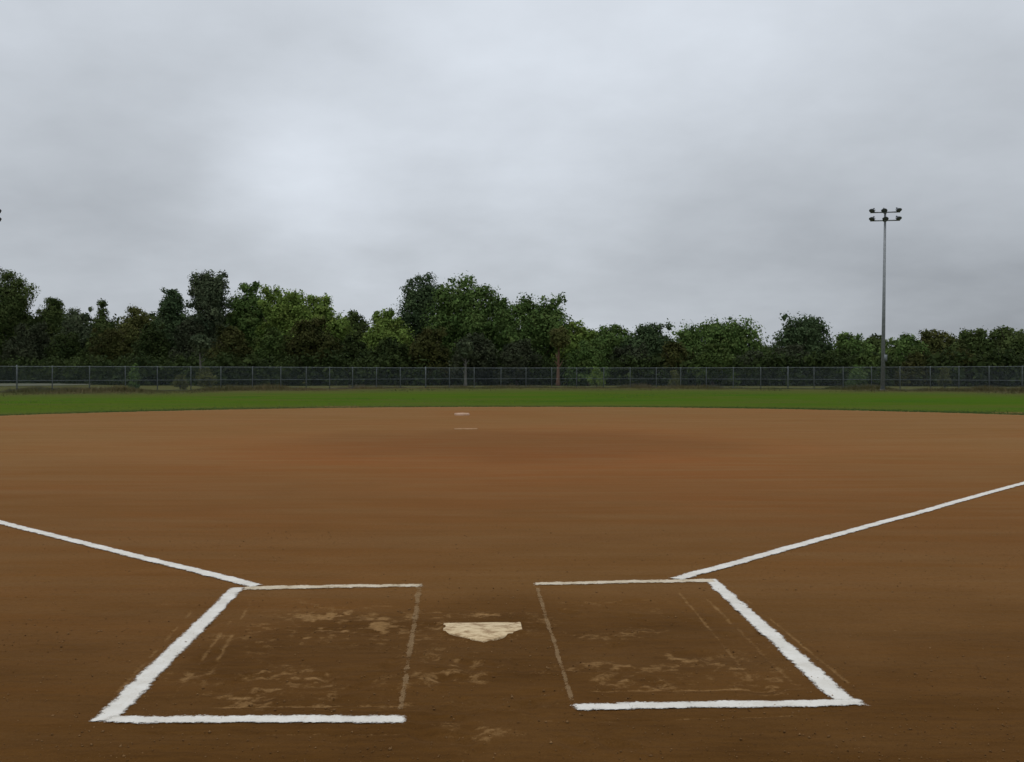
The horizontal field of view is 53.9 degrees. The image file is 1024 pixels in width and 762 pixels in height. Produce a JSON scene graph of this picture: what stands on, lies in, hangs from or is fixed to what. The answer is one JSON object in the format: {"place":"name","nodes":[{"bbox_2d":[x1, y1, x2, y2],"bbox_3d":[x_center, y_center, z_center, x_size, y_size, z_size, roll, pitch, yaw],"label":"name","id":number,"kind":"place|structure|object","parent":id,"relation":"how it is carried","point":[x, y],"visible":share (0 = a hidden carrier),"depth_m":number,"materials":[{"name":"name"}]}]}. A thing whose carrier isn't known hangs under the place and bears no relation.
{"place":"outdoors","nodes":[
{"label":"outdoors","id":0,"kind":"place"},
{"bbox_2d":[0,383,96,385],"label":"path","id":1,"kind":"structure","parent":0,"point":[28,384],"depth_m":118.18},
{"bbox_2d":[0,406,1023,761],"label":"infield dirt","id":2,"kind":"structure","parent":0,"point":[678,484],"depth_m":6.75,"materials":[{"name":"brown soil"}]},
{"bbox_2d":[0,520,260,586],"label":"foul line","id":3,"kind":"object","parent":2,"relation":"on","point":[188,568],"visible":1,"depth_m":7.64,"materials":[{"name":"white paint"}]},
{"bbox_2d":[91,584,419,722],"bbox_3d":[-1.138,1.354,5.307,1.307,0.012,2.704,0,0,-3],"label":"batters box","id":4,"kind":"object","parent":2,"relation":"on","point":[128,696],"visible":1,"depth_m":4.32,"materials":[{"name":"white paint"}]},
{"bbox_2d":[454,413,468,415],"bbox_3d":[-1.663,1.104,33.355,0.354,0.086,0.354,0,1,42],"label":"second base","id":5,"kind":"object","parent":2,"relation":"on","point":[461,414],"visible":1,"depth_m":33.22,"materials":[{"name":"rubber"}]},
{"bbox_2d":[443,622,521,642],"bbox_3d":[-0.162,1.363,5.424,0.441,0.030,0.406,0,0,0],"label":"home plate","id":6,"kind":"object","parent":2,"relation":"on","point":[483,632],"visible":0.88,"depth_m":5.46,"materials":[{"name":"rubber"}]},
{"bbox_2d":[535,579,864,709],"bbox_3d":[0.825,1.353,5.495,1.286,0.011,2.661,0,0,-3],"label":"batters box","id":7,"kind":"object","parent":2,"relation":"on","point":[826,684],"visible":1,"depth_m":4.55,"materials":[{"name":"white paint"}]},
{"bbox_2d":[670,482,1023,579],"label":"foul line","id":8,"kind":"object","parent":2,"relation":"on","point":[740,561],"visible":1,"depth_m":8.51,"materials":[{"name":"white paint"}]},
{"bbox_2d":[0,380,1023,414],"bbox_3d":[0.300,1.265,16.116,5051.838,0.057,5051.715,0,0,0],"label":"outfield grass","id":9,"kind":"structure","parent":0,"point":[170,400],"depth_m":53.02,"materials":[{"name":"green plant"}]},
{"bbox_2d":[0,268,40,364],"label":"tree","id":10,"kind":"object","parent":9,"relation":"on","point":[14,305],"visible":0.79,"depth_m":166.79,"materials":[{"name":"green plant"}]},
{"bbox_2d":[0,322,51,370],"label":"tree","id":11,"kind":"object","parent":9,"relation":"on","point":[27,343],"visible":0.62,"depth_m":156.91,"materials":[{"name":"green plant"}]},
{"bbox_2d":[30,296,67,356],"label":"tree","id":12,"kind":"object","parent":9,"relation":"on","point":[52,314],"visible":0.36,"depth_m":170.78,"materials":[{"name":"green plant"}]},
{"bbox_2d":[44,331,89,368],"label":"tree","id":13,"kind":"object","parent":9,"relation":"on","point":[69,347],"visible":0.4,"depth_m":155.00,"materials":[{"name":"green plant"}]},
{"bbox_2d":[49,306,93,359],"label":"tree","id":14,"kind":"object","parent":9,"relation":"on","point":[73,322],"visible":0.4,"depth_m":164.87,"materials":[{"name":"green plant"}]},
{"bbox_2d":[82,298,118,356],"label":"tree","id":15,"kind":"object","parent":9,"relation":"on","point":[101,323],"visible":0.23,"depth_m":159.29,"materials":[{"name":"green plant"}]},
{"bbox_2d":[87,327,132,376],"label":"tree","id":16,"kind":"object","parent":9,"relation":"on","point":[110,343],"visible":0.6,"depth_m":144.53,"materials":[{"name":"green plant"}]},
{"bbox_2d":[110,305,154,369],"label":"tree","id":17,"kind":"object","parent":9,"relation":"on","point":[128,329],"visible":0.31,"depth_m":148.73,"materials":[{"name":"green plant"}]},
{"bbox_2d":[126,363,140,388],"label":"shrub","id":18,"kind":"object","parent":9,"relation":"on","point":[130,375],"visible":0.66,"depth_m":79.87,"materials":[{"name":"green plant"}]},
{"bbox_2d":[125,321,172,364],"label":"tree","id":19,"kind":"object","parent":9,"relation":"on","point":[153,341],"visible":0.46,"depth_m":131.07,"materials":[{"name":"green plant"}]},
{"bbox_2d":[149,287,191,352],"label":"tree","id":20,"kind":"object","parent":9,"relation":"on","point":[172,305],"visible":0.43,"depth_m":137.13,"materials":[{"name":"green plant"}]},
{"bbox_2d":[173,375,188,389],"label":"shrub","id":21,"kind":"object","parent":9,"relation":"on","point":[178,380],"visible":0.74,"depth_m":83.75,"materials":[{"name":"green plant"}]},
{"bbox_2d":[168,317,213,372],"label":"tree","id":22,"kind":"object","parent":9,"relation":"on","point":[188,328],"visible":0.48,"depth_m":121.26,"materials":[{"name":"green plant"}]},
{"bbox_2d":[189,333,211,385],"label":"tree","id":23,"kind":"object","parent":9,"relation":"on","point":[200,343],"visible":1,"depth_m":103.54,"materials":[{"name":"green plant"}]},
{"bbox_2d":[194,366,216,387],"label":"shrub","id":24,"kind":"object","parent":9,"relation":"on","point":[201,377],"visible":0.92,"depth_m":83.81,"materials":[{"name":"green plant"}]},
{"bbox_2d":[179,269,234,348],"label":"tree","id":25,"kind":"object","parent":9,"relation":"on","point":[206,290],"visible":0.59,"depth_m":126.92,"materials":[{"name":"green plant"}]},
{"bbox_2d":[204,324,253,382],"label":"tree","id":26,"kind":"object","parent":9,"relation":"on","point":[232,335],"visible":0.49,"depth_m":118.03,"materials":[{"name":"green plant"}]},
{"bbox_2d":[225,281,270,350],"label":"tree","id":27,"kind":"object","parent":9,"relation":"on","point":[245,315],"visible":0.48,"depth_m":130.22,"materials":[{"name":"green plant"}]},
{"bbox_2d":[252,327,290,384],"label":"tree","id":28,"kind":"object","parent":9,"relation":"on","point":[272,342],"visible":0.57,"depth_m":115.74,"materials":[{"name":"green plant"}]},
{"bbox_2d":[252,284,306,351],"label":"tree","id":29,"kind":"object","parent":9,"relation":"on","point":[279,314],"visible":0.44,"depth_m":124.89,"materials":[{"name":"green plant"}]},
{"bbox_2d":[281,316,343,384],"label":"tree","id":30,"kind":"object","parent":9,"relation":"on","point":[311,339],"visible":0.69,"depth_m":113.68,"materials":[{"name":"green plant"}]},
{"bbox_2d":[286,292,356,382],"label":"tree","id":31,"kind":"object","parent":9,"relation":"on","point":[336,325],"visible":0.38,"depth_m":122.97,"materials":[{"name":"green plant"}]},
{"bbox_2d":[332,333,373,382],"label":"tree","id":32,"kind":"object","parent":9,"relation":"on","point":[350,347],"visible":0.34,"depth_m":117.20,"materials":[{"name":"green plant"}]},
{"bbox_2d":[343,309,370,342],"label":"tree","id":33,"kind":"object","parent":9,"relation":"on","point":[361,326],"visible":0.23,"depth_m":133.12,"materials":[{"name":"green plant"}]},
{"bbox_2d":[359,307,414,353],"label":"tree","id":34,"kind":"object","parent":9,"relation":"on","point":[384,321],"visible":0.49,"depth_m":123.06,"materials":[{"name":"green plant"}]},
{"bbox_2d":[365,337,416,379],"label":"tree","id":35,"kind":"object","parent":9,"relation":"on","point":[390,345],"visible":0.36,"depth_m":113.43,"materials":[{"name":"green plant"}]},
{"bbox_2d":[393,272,456,356],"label":"tree","id":36,"kind":"object","parent":9,"relation":"on","point":[416,300],"visible":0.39,"depth_m":128.41,"materials":[{"name":"green plant"}]},
{"bbox_2d":[407,326,453,385],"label":"tree","id":37,"kind":"object","parent":9,"relation":"on","point":[427,345],"visible":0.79,"depth_m":112.64,"materials":[{"name":"green plant"}]},
{"bbox_2d":[418,270,510,380],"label":"tree","id":38,"kind":"object","parent":9,"relation":"on","point":[471,314],"visible":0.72,"depth_m":122.66,"materials":[{"name":"green plant"}]},
{"bbox_2d":[456,340,473,385],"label":"tree","id":39,"kind":"object","parent":9,"relation":"on","point":[465,349],"visible":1,"depth_m":105.58,"materials":[{"name":"green plant"}]},
{"bbox_2d":[446,332,498,384],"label":"tree","id":40,"kind":"object","parent":9,"relation":"on","point":[484,353],"visible":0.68,"depth_m":111.05,"materials":[{"name":"green plant"}]},
{"bbox_2d":[0,310,957,381],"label":"wood","id":41,"kind":"object","parent":9,"relation":"on","point":[152,316],"visible":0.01,"depth_m":171.33,"materials":[{"name":"green plant"}]},
{"bbox_2d":[488,296,520,367],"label":"tree","id":42,"kind":"object","parent":9,"relation":"on","point":[512,321],"visible":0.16,"depth_m":129.06,"materials":[{"name":"green plant"}]},
{"bbox_2d":[0,343,1023,386],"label":"undergrowth","id":43,"kind":"object","parent":9,"relation":"on","point":[225,362],"visible":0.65,"depth_m":110.56,"materials":[{"name":"green plant"}]},
{"bbox_2d":[0,365,1023,391],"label":"chain link fence","id":44,"kind":"object","parent":9,"relation":"on","point":[17,380],"visible":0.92,"depth_m":83.67,"materials":[{"name":"metal"}]},
{"bbox_2d":[0,383,1023,396],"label":"rough grass","id":45,"kind":"structure","parent":9,"relation":"on","point":[265,387],"depth_m":79.11,"materials":[{"name":"green plant"}]},
{"bbox_2d":[862,333,891,355],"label":"tree","id":46,"kind":"object","parent":45,"relation":"on","point":[875,340],"visible":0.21,"depth_m":125.41,"materials":[{"name":"green plant"}]},
{"bbox_2d":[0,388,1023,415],"bbox_3d":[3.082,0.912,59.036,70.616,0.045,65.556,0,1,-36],"label":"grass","id":47,"kind":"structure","parent":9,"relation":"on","point":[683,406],"depth_m":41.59,"materials":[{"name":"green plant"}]},
{"bbox_2d":[491,338,545,385],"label":"tree","id":48,"kind":"object","parent":9,"relation":"on","point":[515,352],"visible":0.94,"depth_m":111.09,"materials":[{"name":"green plant"}]},
{"bbox_2d":[493,292,573,368],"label":"tree","id":49,"kind":"object","parent":9,"relation":"on","point":[537,323],"visible":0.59,"depth_m":120.59,"materials":[{"name":"green plant"}]},
{"bbox_2d":[548,326,570,385],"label":"tree","id":50,"kind":"object","parent":9,"relation":"on","point":[560,337],"visible":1,"depth_m":106.68,"materials":[{"name":"green plant"}]},
{"bbox_2d":[550,320,597,363],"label":"tree","id":51,"kind":"object","parent":9,"relation":"on","point":[580,332],"visible":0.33,"depth_m":119.06,"materials":[{"name":"green plant"}]},
{"bbox_2d":[563,338,610,385],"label":"tree","id":52,"kind":"object","parent":9,"relation":"on","point":[586,358],"visible":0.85,"depth_m":107.45,"materials":[{"name":"green plant"}]},
{"bbox_2d":[586,365,605,386],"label":"shrub","id":53,"kind":"object","parent":9,"relation":"on","point":[596,377],"visible":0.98,"depth_m":99.81,"materials":[{"name":"green plant"}]},
{"bbox_2d":[595,323,634,358],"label":"tree","id":54,"kind":"object","parent":9,"relation":"on","point":[612,337],"visible":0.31,"depth_m":126.68,"materials":[{"name":"green plant"}]},
{"bbox_2d":[607,343,652,380],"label":"tree","id":55,"kind":"object","parent":9,"relation":"on","point":[634,352],"visible":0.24,"depth_m":113.51,"materials":[{"name":"green plant"}]},
{"bbox_2d":[619,318,674,358],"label":"tree","id":56,"kind":"object","parent":9,"relation":"on","point":[650,337],"visible":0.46,"depth_m":124.54,"materials":[{"name":"green plant"}]},
{"bbox_2d":[651,341,694,384],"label":"tree","id":57,"kind":"object","parent":9,"relation":"on","point":[677,349],"visible":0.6,"depth_m":111.28,"materials":[{"name":"green plant"}]},
{"bbox_2d":[667,370,679,385],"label":"shrub","id":58,"kind":"object","parent":9,"relation":"on","point":[673,379],"visible":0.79,"depth_m":96.86,"materials":[{"name":"green plant"}]},
{"bbox_2d":[687,341,739,385],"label":"tree","id":59,"kind":"object","parent":9,"relation":"on","point":[715,356],"visible":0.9,"depth_m":107.12,"materials":[{"name":"green plant"}]},
{"bbox_2d":[666,314,771,383],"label":"tree","id":60,"kind":"object","parent":9,"relation":"on","point":[734,338],"visible":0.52,"depth_m":120.00,"materials":[{"name":"green plant"}]},
{"bbox_2d":[733,349,773,382],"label":"tree","id":61,"kind":"object","parent":9,"relation":"on","point":[749,353],"visible":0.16,"depth_m":111.34,"materials":[{"name":"green plant"}]},
{"bbox_2d":[758,340,775,358],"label":"tree","id":62,"kind":"object","parent":9,"relation":"on","point":[770,346],"visible":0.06,"depth_m":133.30,"materials":[{"name":"green plant"}]},
{"bbox_2d":[770,343,811,384],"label":"tree","id":63,"kind":"object","parent":9,"relation":"on","point":[790,349],"visible":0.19,"depth_m":111.08,"materials":[{"name":"green plant"}]},
{"bbox_2d":[764,311,836,358],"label":"tree","id":64,"kind":"object","parent":9,"relation":"on","point":[808,334],"visible":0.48,"depth_m":122.94,"materials":[{"name":"green plant"}]},
{"bbox_2d":[809,347,853,385],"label":"tree","id":65,"kind":"object","parent":9,"relation":"on","point":[842,355],"visible":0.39,"depth_m":107.29,"materials":[{"name":"green plant"}]},
{"bbox_2d":[830,331,876,355],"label":"tree","id":66,"kind":"object","parent":9,"relation":"on","point":[847,340],"visible":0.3,"depth_m":119.07,"materials":[{"name":"green plant"}]},
{"bbox_2d":[846,364,867,386],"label":"shrub","id":67,"kind":"object","parent":9,"relation":"on","point":[856,374],"visible":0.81,"depth_m":89.74,"materials":[{"name":"green plant"}]},
{"bbox_2d":[844,351,887,385],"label":"tree","id":68,"kind":"object","parent":9,"relation":"on","point":[871,360],"visible":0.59,"depth_m":105.15,"materials":[{"name":"green plant"}]},
{"bbox_2d":[869,207,901,389],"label":"floodlight pole","id":69,"kind":"object","parent":9,"relation":"on","point":[885,220],"visible":1,"depth_m":80.33,"materials":[{"name":"metal"}]},
{"bbox_2d":[879,332,930,366],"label":"tree","id":70,"kind":"object","parent":9,"relation":"on","point":[903,344],"visible":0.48,"depth_m":117.12,"materials":[{"name":"green plant"}]},
{"bbox_2d":[889,350,940,385],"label":"tree","id":71,"kind":"object","parent":9,"relation":"on","point":[915,361],"visible":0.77,"depth_m":104.98,"materials":[{"name":"green plant"}]},
{"bbox_2d":[917,329,957,354],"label":"tree","id":72,"kind":"object","parent":9,"relation":"on","point":[938,340],"visible":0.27,"depth_m":121.14,"materials":[{"name":"green plant"}]},
{"bbox_2d":[936,366,952,387],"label":"shrub","id":73,"kind":"object","parent":9,"relation":"on","point":[942,379],"visible":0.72,"depth_m":83.86,"materials":[{"name":"green plant"}]},
{"bbox_2d":[936,346,975,385],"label":"tree","id":74,"kind":"object","parent":9,"relation":"on","point":[965,360],"visible":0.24,"depth_m":104.78,"materials":[{"name":"green plant"}]},
{"bbox_2d":[945,325,991,356],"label":"tree","id":75,"kind":"object","parent":9,"relation":"on","point":[968,339],"visible":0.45,"depth_m":117.34,"materials":[{"name":"green plant"}]},
{"bbox_2d":[967,349,1023,386],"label":"tree","id":76,"kind":"object","parent":9,"relation":"on","point":[994,360],"visible":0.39,"depth_m":103.03,"materials":[{"name":"green plant"}]},
{"bbox_2d":[975,325,1023,361],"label":"tree","id":77,"kind":"object","parent":9,"relation":"on","point":[1006,339],"visible":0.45,"depth_m":114.91,"materials":[{"name":"green plant"}]},
{"bbox_2d":[0,0,1023,348],"label":"sky","id":78,"kind":"structure","parent":0,"point":[639,162],"materials":[{"name":"grey"}]}
]}

